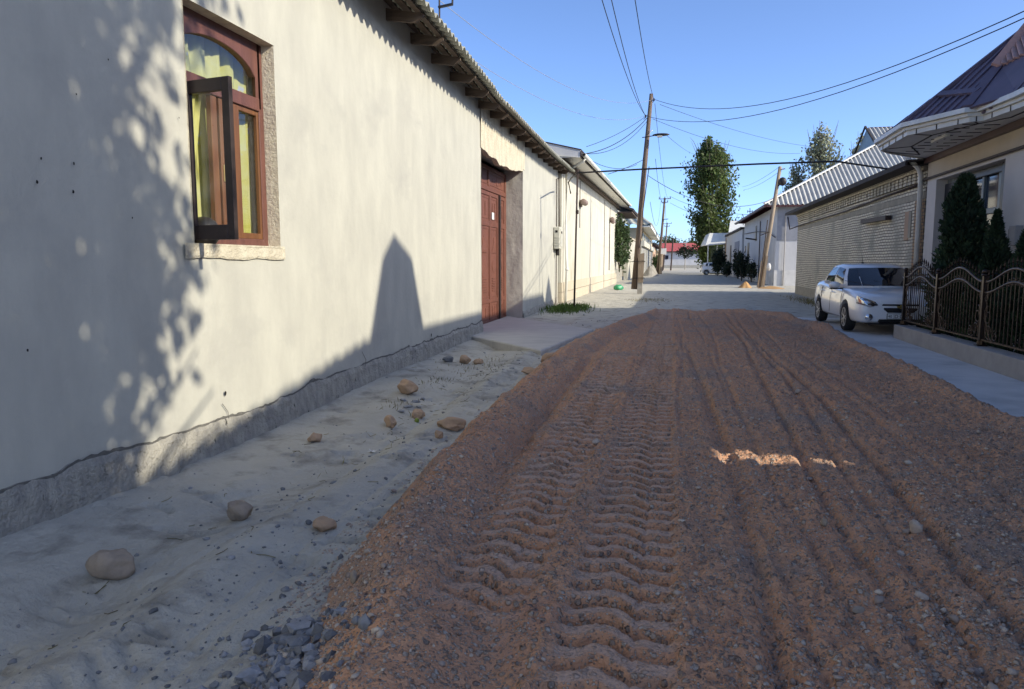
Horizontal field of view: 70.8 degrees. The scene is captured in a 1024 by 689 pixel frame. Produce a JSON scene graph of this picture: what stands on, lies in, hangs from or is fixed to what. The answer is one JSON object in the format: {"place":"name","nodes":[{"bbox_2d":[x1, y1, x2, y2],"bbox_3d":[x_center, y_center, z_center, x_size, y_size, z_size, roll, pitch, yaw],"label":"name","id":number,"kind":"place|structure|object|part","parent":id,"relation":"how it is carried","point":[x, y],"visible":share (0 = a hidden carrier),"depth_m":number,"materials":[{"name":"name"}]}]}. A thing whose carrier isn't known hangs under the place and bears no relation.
{"place":"outdoors","nodes":[
{"label":"outdoors","id":0,"kind":"place"},
{"bbox_2d":[194,216,218,243],"bbox_3d":[-2.835,-1.035,6.629,0.310,0.284,0.310,1,7,12],"label":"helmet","id":1,"kind":"object","parent":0,"point":[203,220],"visible":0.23,"depth_m":6.54,"materials":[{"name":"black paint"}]},
{"bbox_2d":[0,268,839,688],"bbox_3d":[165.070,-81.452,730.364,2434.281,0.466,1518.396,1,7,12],"label":"ground","id":2,"kind":"structure","parent":0,"point":[48,584],"depth_m":4.78,"materials":[{"name":"grey soil"}]},
{"bbox_2d":[85,548,134,579],"bbox_3d":[-2.345,1.289,4.208,0.282,0.182,0.173,-1,7,-5],"label":"rock","id":3,"kind":"object","parent":2,"relation":"on","point":[117,564],"visible":1,"depth_m":4.16,"materials":[{"name":"grey stone"}]},
{"bbox_2d":[227,500,252,520],"bbox_3d":[-1.925,1.180,5.091,0.180,0.148,0.142,1,7,12],"label":"rock","id":4,"kind":"object","parent":2,"relation":"on","point":[239,510],"visible":1,"depth_m":5.05,"materials":[{"name":"grey stone"}]},
{"bbox_2d":[49,362,489,648],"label":"dry twigs","id":5,"kind":"object","parent":2,"relation":"on","point":[253,526],"visible":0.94,"depth_m":4.99,"materials":[{"name":"brown plant"}]},
{"bbox_2d":[31,354,516,665],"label":"clay clods","id":6,"kind":"object","parent":2,"relation":"on","point":[80,637],"visible":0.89,"depth_m":3.57,"materials":[{"name":"beige soil"}]},
{"bbox_2d":[195,588,375,688],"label":"rubble","id":7,"kind":"object","parent":2,"relation":"on","point":[283,671],"visible":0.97,"depth_m":2.94,"materials":[{"name":"grey stone"}]},
{"bbox_2d":[0,0,574,537],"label":"plaster house","id":8,"kind":"structure","parent":2,"relation":"on","point":[408,162],"depth_m":6.91,"materials":[{"name":"beige paint"}]},
{"bbox_2d":[192,94,200,186],"bbox_3d":[-2.989,-1.664,6.581,0.023,1.300,0.600,1,7,12],"label":"curtain","id":9,"kind":"object","parent":8,"relation":"hanging from","point":[196,101],"visible":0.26,"depth_m":6.72,"materials":[{"name":"yellow fabric"}]},
{"bbox_2d":[184,34,252,232],"bbox_3d":[-2.957,-1.992,6.990,0.099,1.980,1.640,1,7,12],"label":"curtain","id":10,"kind":"object","parent":8,"relation":"hanging from","point":[206,58],"visible":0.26,"depth_m":7.01,"materials":[{"name":"yellow fabric"}]},
{"bbox_2d":[183,6,267,245],"bbox_3d":[-2.546,-2.002,6.901,0.651,2.090,1.473,1,7,12],"label":"window","id":11,"kind":"structure","parent":8,"relation":"in","point":[224,103],"depth_m":6.88,"materials":[{"name":"red paint"}]},
{"bbox_2d":[438,0,452,17],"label":"roof mast","id":12,"kind":"object","parent":8,"relation":"attached to","point":[445,5],"visible":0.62,"depth_m":12.96,"materials":[{"name":"metal"}]},
{"bbox_2d":[555,256,556,304],"bbox_3d":[1.585,-2.267,25.883,0.035,1.850,0.040,1,7,12],"label":"cable conduit","id":13,"kind":"object","parent":8,"relation":"attached to","point":[556,281],"visible":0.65,"depth_m":25.88,"materials":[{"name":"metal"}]},
{"bbox_2d":[556,178,559,226],"bbox_3d":[1.662,-5.074,25.777,0.063,1.757,0.396,2,7,19],"label":"cable conduit","id":14,"kind":"object","parent":8,"relation":"attached to","point":[557,181],"visible":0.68,"depth_m":25.68,"materials":[{"name":"metal"}]},
{"bbox_2d":[554,227,562,255],"bbox_3d":[1.653,-3.674,25.648,0.248,1.000,0.615,1,7,12],"label":"meter box","id":15,"kind":"object","parent":8,"relation":"attached to","point":[558,238],"visible":1,"depth_m":25.38,"materials":[{"name":"white"}]},
{"bbox_2d":[307,432,321,441],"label":"rock","id":16,"kind":"object","parent":2,"relation":"on","point":[315,437],"visible":1,"depth_m":7.18,"materials":[{"name":"beige stone"}]},
{"bbox_2d":[312,516,336,531],"bbox_3d":[-1.229,1.188,4.728,0.160,0.097,0.127,1,7,7],"label":"rock","id":17,"kind":"object","parent":2,"relation":"on","point":[322,523],"visible":0.97,"depth_m":4.69,"materials":[{"name":"beige stone"}]},
{"bbox_2d":[0,291,678,687],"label":"dirt crumbs","id":18,"kind":"object","parent":2,"relation":"on","point":[150,611],"visible":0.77,"depth_m":3.74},
{"bbox_2d":[384,415,396,427],"bbox_3d":[-1.361,0.861,8.035,0.098,0.147,0.168,-6,9,-43],"label":"rock","id":19,"kind":"object","parent":2,"relation":"on","point":[390,421],"visible":1,"depth_m":7.99,"materials":[{"name":"beige stone"}]},
{"bbox_2d":[397,379,417,394],"bbox_3d":[-1.368,0.555,9.448,0.277,0.215,0.181,4,7,29],"label":"rock","id":20,"kind":"object","parent":2,"relation":"on","point":[406,386],"visible":1,"depth_m":9.39,"materials":[{"name":"beige stone"}]},
{"bbox_2d":[412,409,424,418],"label":"rock","id":21,"kind":"object","parent":2,"relation":"on","point":[418,413],"visible":0.96,"depth_m":8.43,"materials":[{"name":"beige stone"}]},
{"bbox_2d":[318,350,520,476],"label":"weeds","id":22,"kind":"object","parent":2,"relation":"on","point":[432,387],"visible":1,"depth_m":10.29,"materials":[{"name":"green plant"}]},
{"bbox_2d":[435,430,442,438],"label":"rock","id":23,"kind":"object","parent":2,"relation":"on","point":[439,434],"visible":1,"depth_m":7.33,"materials":[{"name":"beige stone"}]},
{"bbox_2d":[442,356,453,361],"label":"rock","id":24,"kind":"object","parent":2,"relation":"on","point":[448,359],"visible":1,"depth_m":12.21,"materials":[{"name":"grey stone"}]},
{"bbox_2d":[437,417,465,431],"bbox_3d":[-0.656,0.866,7.767,0.341,0.178,0.182,2,7,15],"label":"rock","id":25,"kind":"object","parent":2,"relation":"on","point":[456,424],"visible":0.96,"depth_m":7.71,"materials":[{"name":"beige stone"}]},
{"bbox_2d":[459,355,470,363],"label":"rock","id":26,"kind":"object","parent":2,"relation":"on","point":[465,359],"visible":0.99,"depth_m":12.30,"materials":[{"name":"beige stone"}]},
{"bbox_2d":[473,359,482,363],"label":"rock","id":27,"kind":"object","parent":2,"relation":"on","point":[477,361],"visible":1,"depth_m":12.33,"materials":[{"name":"beige stone"}]},
{"bbox_2d":[521,367,534,373],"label":"rock","id":28,"kind":"object","parent":2,"relation":"on","point":[527,370],"visible":0.67,"depth_m":10.80,"materials":[{"name":"beige stone"}]},
{"bbox_2d":[541,352,553,361],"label":"rock","id":29,"kind":"object","parent":2,"relation":"on","point":[545,356],"visible":0.39,"depth_m":11.50,"materials":[{"name":"beige stone"}]},
{"bbox_2d":[539,302,595,314],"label":"grass","id":30,"kind":"structure","parent":2,"relation":"on","point":[561,308],"depth_m":23.00,"materials":[{"name":"green plant"}]},
{"bbox_2d":[545,141,631,302],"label":"white house","id":31,"kind":"structure","parent":2,"relation":"on","point":[602,195],"depth_m":32.90,"materials":[{"name":"paint"}]},
{"bbox_2d":[579,199,587,206],"bbox_3d":[3.114,-6.147,31.337,0.330,0.327,0.740,1,7,12],"label":"wall lamp","id":32,"kind":"object","parent":31,"relation":"attached to","point":[584,202],"visible":1,"depth_m":31.01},
{"bbox_2d":[609,217,614,223],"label":"wall lamp","id":33,"kind":"object","parent":31,"relation":"attached to","point":[612,220],"visible":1,"depth_m":45.94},
{"bbox_2d":[613,284,623,289],"bbox_3d":[5.857,-3.116,39.720,0.527,0.390,0.535,-3,7,-22],"label":"plastic bag","id":34,"kind":"object","parent":2,"relation":"on","point":[618,287],"visible":0.91,"depth_m":39.51,"materials":[{"name":"green plastic"}]},
{"bbox_2d":[614,211,633,272],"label":"shrub","id":35,"kind":"object","parent":2,"relation":"on","point":[622,256],"visible":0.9,"depth_m":50.82,"materials":[{"name":"green plant"}]},
{"bbox_2d":[616,206,637,281],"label":"corner house","id":36,"kind":"structure","parent":2,"relation":"on","point":[628,213],"depth_m":56.80,"materials":[{"name":"paint"}]},
{"bbox_2d":[623,237,635,279],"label":"yard wall","id":37,"kind":"structure","parent":2,"relation":"on","point":[627,275],"depth_m":65.29,"materials":[{"name":"paint"}]},
{"bbox_2d":[246,314,1023,688],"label":"gravel stones","id":38,"kind":"object","parent":2,"relation":"on","point":[380,632],"visible":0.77,"depth_m":3.52,"materials":[{"name":"brown gravel"}]},
{"bbox_2d":[617,210,659,275],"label":"cream house","id":39,"kind":"structure","parent":2,"relation":"on","point":[650,233],"depth_m":87.20,"materials":[{"name":"paint"}]},
{"bbox_2d":[631,93,669,293],"bbox_3d":[6.557,-6.936,34.146,1.655,9.656,0.615,1,7,12],"label":"utility pole","id":40,"kind":"object","parent":2,"relation":"on","point":[638,272],"visible":0.92,"depth_m":34.30,"materials":[{"name":"weathered grey brown wood"},{"name":"dark steel"},{"name":"white ceramic"}]},
{"bbox_2d":[440,1,652,102],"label":"overhead wire","id":41,"kind":"object","parent":40,"relation":"attached to","point":[527,64],"visible":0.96,"depth_m":18.77,"materials":[{"name":"silver metal"}]},
{"bbox_2d":[475,61,643,119],"bbox_3d":[2.039,-8.594,24.041,0.013,2.094,21.782,3,7,23],"label":"overhead wire","id":42,"kind":"object","parent":40,"relation":"attached to","point":[544,100],"visible":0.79,"depth_m":21.25,"materials":[{"name":"silver metal"}]},
{"bbox_2d":[586,124,644,153],"bbox_3d":[4.533,-8.779,30.258,0.020,2.620,8.423,3,7,25],"label":"overhead wire","id":43,"kind":"object","parent":40,"relation":"attached to","point":[616,147],"visible":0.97,"depth_m":29.55,"materials":[{"name":"black"}]},
{"bbox_2d":[586,115,646,146],"bbox_3d":[4.614,-9.117,30.355,0.020,2.670,8.156,3,7,27],"label":"overhead wire","id":44,"kind":"object","parent":40,"relation":"attached to","point":[616,134],"visible":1,"depth_m":29.81,"materials":[{"name":"black"}]},
{"bbox_2d":[588,118,646,153],"bbox_3d":[4.565,-8.895,30.393,0.029,2.729,8.135,3,7,26],"label":"overhead wire","id":45,"kind":"object","parent":40,"relation":"attached to","point":[620,140],"visible":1,"depth_m":30.39,"materials":[{"name":"black"}]},
{"bbox_2d":[602,0,644,114],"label":"overhead wire","id":46,"kind":"object","parent":40,"relation":"attached to","point":[618,51],"visible":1,"depth_m":20.03,"materials":[{"name":"black"}]},
{"bbox_2d":[611,0,645,115],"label":"overhead wire","id":47,"kind":"object","parent":40,"relation":"attached to","point":[624,52],"visible":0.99,"depth_m":20.03,"materials":[{"name":"black"}]},
{"bbox_2d":[635,0,653,98],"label":"overhead wire","id":48,"kind":"object","parent":40,"relation":"attached to","point":[642,44],"visible":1,"depth_m":20.28,"materials":[{"name":"black"}]},
{"bbox_2d":[649,176,773,206],"bbox_3d":[11.029,-7.994,38.585,12.747,1.093,0.025,-6,9,-43],"label":"overhead wire","id":49,"kind":"object","parent":40,"relation":"attached to","point":[709,203],"visible":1,"depth_m":38.31,"materials":[{"name":"black"}]},
{"bbox_2d":[654,119,798,153],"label":"overhead wire","id":50,"kind":"object","parent":40,"relation":"attached to","point":[730,145],"visible":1,"depth_m":43.17,"materials":[{"name":"black"}]},
{"bbox_2d":[660,104,811,146],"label":"overhead wire","id":51,"kind":"object","parent":40,"relation":"attached to","point":[732,129],"visible":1,"depth_m":40.84,"materials":[{"name":"black"}]},
{"bbox_2d":[647,18,1023,121],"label":"overhead wire","id":52,"kind":"object","parent":40,"relation":"attached to","point":[864,83],"visible":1,"depth_m":16.51,"materials":[{"name":"black"}]},
{"bbox_2d":[654,11,1023,108],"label":"overhead wire","id":53,"kind":"object","parent":40,"relation":"attached to","point":[867,75],"visible":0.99,"depth_m":16.41,"materials":[{"name":"black"}]},
{"bbox_2d":[643,265,658,276],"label":"sand heap","id":54,"kind":"object","parent":2,"relation":"on","point":[650,271],"visible":0.88,"depth_m":79.57,"materials":[{"name":"beige sand"}]},
{"bbox_2d":[625,297,678,302],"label":"weeds","id":55,"kind":"object","parent":2,"relation":"on","point":[650,299],"visible":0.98,"depth_m":28.48,"materials":[{"name":"green plant"}]},
{"bbox_2d":[652,255,657,267],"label":"shrub","id":56,"kind":"object","parent":2,"relation":"on","point":[654,260],"visible":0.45,"depth_m":113.59,"materials":[{"name":"green plant"}]},
{"bbox_2d":[652,242,658,262],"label":"tan house","id":57,"kind":"structure","parent":2,"relation":"on","point":[654,252],"depth_m":128.69,"materials":[{"name":"beige paint"}]},
{"bbox_2d":[656,196,670,273],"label":"utility pole","id":58,"kind":"object","parent":2,"relation":"on","point":[659,264],"visible":0.88,"depth_m":93.01,"materials":[{"name":"black paint"}]},
{"bbox_2d":[661,248,666,270],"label":"sign post","id":59,"kind":"object","parent":2,"relation":"on","point":[663,251],"visible":0.82,"depth_m":128.02,"materials":[{"name":"metal"}]},
{"bbox_2d":[652,234,681,250],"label":"tree","id":60,"kind":"object","parent":2,"relation":"on","point":[669,239],"visible":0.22,"depth_m":230.98,"materials":[{"name":"green plant"}]},
{"bbox_2d":[663,222,671,269],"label":"utility pole","id":61,"kind":"object","parent":2,"relation":"on","point":[666,226],"visible":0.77,"depth_m":145.14,"materials":[{"name":"black paint"}]},
{"bbox_2d":[670,238,673,269],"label":"steel post","id":62,"kind":"object","parent":2,"relation":"on","point":[671,254],"visible":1,"depth_m":136.55,"materials":[{"name":"grey metal"}]},
{"bbox_2d":[661,243,700,267],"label":"red roof house","id":63,"kind":"structure","parent":2,"relation":"on","point":[678,262],"depth_m":193.76,"materials":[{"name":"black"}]},
{"bbox_2d":[675,244,696,258],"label":"shrub","id":64,"kind":"object","parent":2,"relation":"on","point":[688,251],"visible":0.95,"depth_m":143.69,"materials":[{"name":"green plant"}]},
{"bbox_2d":[679,135,742,271],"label":"poplar","id":65,"kind":"object","parent":2,"relation":"on","point":[716,181],"visible":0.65,"depth_m":96.76,"materials":[{"name":"green plant"}]},
{"bbox_2d":[701,262,720,274],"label":"car","id":66,"kind":"object","parent":2,"relation":"on","point":[706,267],"visible":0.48,"depth_m":86.78,"materials":[{"name":"white paint"}]},
{"bbox_2d":[711,247,726,275],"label":"shrub","id":67,"kind":"object","parent":2,"relation":"on","point":[718,258],"visible":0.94,"depth_m":80.23,"materials":[{"name":"green plant"}]},
{"bbox_2d":[701,221,744,274],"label":"canopy","id":68,"kind":"object","parent":2,"relation":"on","point":[717,239],"visible":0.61,"depth_m":91.15,"materials":[{"name":"white metal"}]},
{"bbox_2d":[721,260,731,276],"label":"shrub","id":69,"kind":"object","parent":2,"relation":"on","point":[726,269],"visible":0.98,"depth_m":72.33,"materials":[{"name":"green plant"}]},
{"bbox_2d":[568,160,886,310],"bbox_3d":[5.311,-2.929,21.075,10.745,4.658,2.375,6,9,41],"label":"gas pipe","id":70,"kind":"object","parent":2,"relation":"on","point":[577,210],"visible":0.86,"depth_m":21.04,"materials":[{"name":"metal"}]},
{"bbox_2d":[725,227,744,277],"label":"pale house","id":71,"kind":"structure","parent":2,"relation":"on","point":[734,239],"depth_m":76.20,"materials":[{"name":"white paint"}]},
{"bbox_2d":[730,249,744,278],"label":"shrub","id":72,"kind":"object","parent":2,"relation":"on","point":[734,256],"visible":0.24,"depth_m":66.19,"materials":[{"name":"green plant"}]},
{"bbox_2d":[733,252,750,280],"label":"shrub","id":73,"kind":"object","parent":2,"relation":"on","point":[739,269],"visible":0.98,"depth_m":58.25,"materials":[{"name":"green plant"}]},
{"bbox_2d":[738,281,751,287],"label":"sand heap","id":74,"kind":"object","parent":2,"relation":"on","point":[745,284],"visible":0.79,"depth_m":42.80,"materials":[{"name":"sand"}]},
{"bbox_2d":[745,259,757,281],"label":"shrub","id":75,"kind":"object","parent":2,"relation":"on","point":[751,268],"visible":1,"depth_m":54.28,"materials":[{"name":"green plant"}]},
{"bbox_2d":[759,220,768,287],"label":"steel post","id":76,"kind":"object","parent":2,"relation":"on","point":[763,252],"visible":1,"depth_m":42.81,"materials":[{"name":"metal"}]},
{"bbox_2d":[758,286,784,288],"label":"sand heap","id":77,"kind":"object","parent":2,"relation":"on","point":[770,287],"visible":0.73,"depth_m":41.42,"materials":[{"name":"sand"}]},
{"bbox_2d":[757,166,786,287],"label":"utility pole","id":78,"kind":"object","parent":2,"relation":"on","point":[781,181],"visible":0.95,"depth_m":43.06,"materials":[{"name":"brown wood"}]},
{"bbox_2d":[778,181,794,194],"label":"poplar","id":79,"kind":"object","parent":2,"relation":"on","point":[787,187],"visible":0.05,"depth_m":104.59,"materials":[{"name":"green plant"}]},
{"bbox_2d":[780,295,814,306],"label":"grass","id":80,"kind":"structure","parent":2,"relation":"on","point":[807,301],"depth_m":27.75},
{"bbox_2d":[787,157,810,185],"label":"poplar","id":81,"kind":"object","parent":2,"relation":"on","point":[796,177],"visible":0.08,"depth_m":104.97,"materials":[{"name":"green plant"}]},
{"bbox_2d":[799,120,846,178],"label":"poplar","id":82,"kind":"object","parent":2,"relation":"on","point":[818,151],"visible":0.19,"depth_m":101.90,"materials":[{"name":"green plant"}]},
{"bbox_2d":[734,126,915,285],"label":"grey house","id":83,"kind":"structure","parent":2,"relation":"on","point":[782,253],"depth_m":48.00,"materials":[{"name":"paint"}]},
{"bbox_2d":[848,132,863,157],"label":"poplar","id":84,"kind":"object","parent":2,"relation":"on","point":[852,151],"visible":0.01,"depth_m":101.27,"materials":[{"name":"green plant"}]},
{"bbox_2d":[785,158,927,298],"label":"brick building","id":85,"kind":"structure","parent":2,"relation":"on","point":[871,219],"depth_m":22.38,"materials":[{"name":"brick"}]},
{"bbox_2d":[874,23,1023,351],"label":"cream house","id":86,"kind":"structure","parent":2,"relation":"on","point":[971,119],"depth_m":13.33,"materials":[{"name":"paint"}]},
{"bbox_2d":[941,161,1005,324],"bbox_3d":[9.489,-1.927,14.775,0.152,3.240,3.500,1,7,12],"label":"window","id":87,"kind":"structure","parent":86,"relation":"in","point":[991,179],"depth_m":14.16,"materials":[{"name":"white"}]},
{"bbox_2d":[1008,225,1022,245],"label":"intercom box","id":88,"kind":"object","parent":86,"relation":"attached to","point":[1014,232],"visible":0.75,"depth_m":12.27,"materials":[{"name":"grey metal"}]},
{"bbox_2d":[917,171,989,337],"bbox_3d":[8.063,-1.553,13.052,1.247,3.129,1.338,-6,9,-40],"label":"thuja","id":89,"kind":"object","parent":2,"relation":"on","point":[964,213],"visible":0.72,"depth_m":12.85,"materials":[{"name":"green plant"}]},
{"bbox_2d":[893,324,1023,381],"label":"fence base","id":90,"kind":"object","parent":2,"relation":"on","point":[1010,364],"visible":0.52,"depth_m":10.92,"materials":[{"name":"grey concrete"}]},
{"bbox_2d":[898,257,1023,350],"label":"iron fence","id":91,"kind":"object","parent":90,"relation":"on","point":[981,328],"visible":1,"depth_m":11.34,"materials":[{"name":"wrought iron"},{"name":"bronze"}]},
{"bbox_2d":[954,207,1018,347],"bbox_3d":[7.686,-1.006,11.598,1.109,2.370,1.123,-4,7,-30],"label":"thuja","id":92,"kind":"object","parent":2,"relation":"on","point":[996,251],"visible":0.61,"depth_m":11.49,"materials":[{"name":"green plant"}]},
{"bbox_2d":[985,229,1023,354],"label":"thuja","id":93,"kind":"object","parent":2,"relation":"on","point":[1019,252],"visible":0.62,"depth_m":10.48,"materials":[{"name":"green plant"}]},
{"bbox_2d":[472,316,592,355],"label":"driveway","id":94,"kind":"structure","parent":0,"point":[507,333],"depth_m":15.47,"materials":[{"name":"concrete"}]},
{"bbox_2d":[305,308,1023,688],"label":"gravel road","id":95,"kind":"structure","parent":0,"point":[801,576],"depth_m":3.95,"materials":[{"name":"brown gravel"}]},
{"bbox_2d":[350,570,357,583],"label":"stone","id":96,"kind":"object","parent":95,"relation":"on","point":[353,577],"visible":0.96,"depth_m":3.48,"materials":[{"name":"grey stone"}]},
{"bbox_2d":[592,438,599,444],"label":"stone","id":97,"kind":"object","parent":95,"relation":"on","point":[595,441],"visible":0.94,"depth_m":5.78,"materials":[{"name":"grey stone"}]},
{"bbox_2d":[820,518,827,525],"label":"stone","id":98,"kind":"object","parent":95,"relation":"on","point":[824,522],"visible":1,"depth_m":3.95,"materials":[{"name":"grey stone"}]},
{"bbox_2d":[852,606,864,613],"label":"stone","id":99,"kind":"object","parent":95,"relation":"on","point":[857,609],"visible":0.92,"depth_m":3.04,"materials":[{"name":"grey stone"}]},
{"bbox_2d":[909,519,922,533],"bbox_3d":[2.195,0.992,3.915,0.049,0.078,0.073,-5,8,-39],"label":"stone","id":100,"kind":"object","parent":95,"relation":"on","point":[916,526],"visible":1,"depth_m":3.90,"materials":[{"name":"grey stone"}]},
{"bbox_2d":[914,590,928,600],"bbox_3d":[1.787,1.096,3.144,0.061,0.031,0.048,4,8,30],"label":"stone","id":101,"kind":"object","parent":95,"relation":"on","point":[918,594],"visible":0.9,"depth_m":3.13,"materials":[{"name":"grey stone"}]},
{"bbox_2d":[425,0,1023,243],"label":"sky","id":102,"kind":"structure","parent":0,"point":[710,54],"materials":[{"name":"blue"}]},
{"bbox_2d":[797,317,1023,416],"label":"sidewalk","id":103,"kind":"structure","parent":0,"point":[1002,393],"depth_m":10.26,"materials":[{"name":"concrete"}]},
{"bbox_2d":[815,258,931,330],"bbox_3d":[8.423,-1.261,16.918,2.193,1.663,4.528,1,7,11],"label":"car","id":104,"kind":"object","parent":103,"relation":"on","point":[850,295],"visible":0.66,"depth_m":15.90,"materials":[{"name":"white paint"}]},
{"bbox_3d":[7.827,-1.716,17.553,0.137,0.348,0.826,1,7,11],"label":"rear side window","id":105,"kind":"part","parent":104,"relation":"part of","materials":[{"name":"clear glass"}]},
{"bbox_3d":[7.679,-1.609,16.754,0.161,0.377,0.814,1,7,11],"label":"front side window","id":106,"kind":"part","parent":104,"relation":"part of","materials":[{"name":"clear glass"}]}
]}

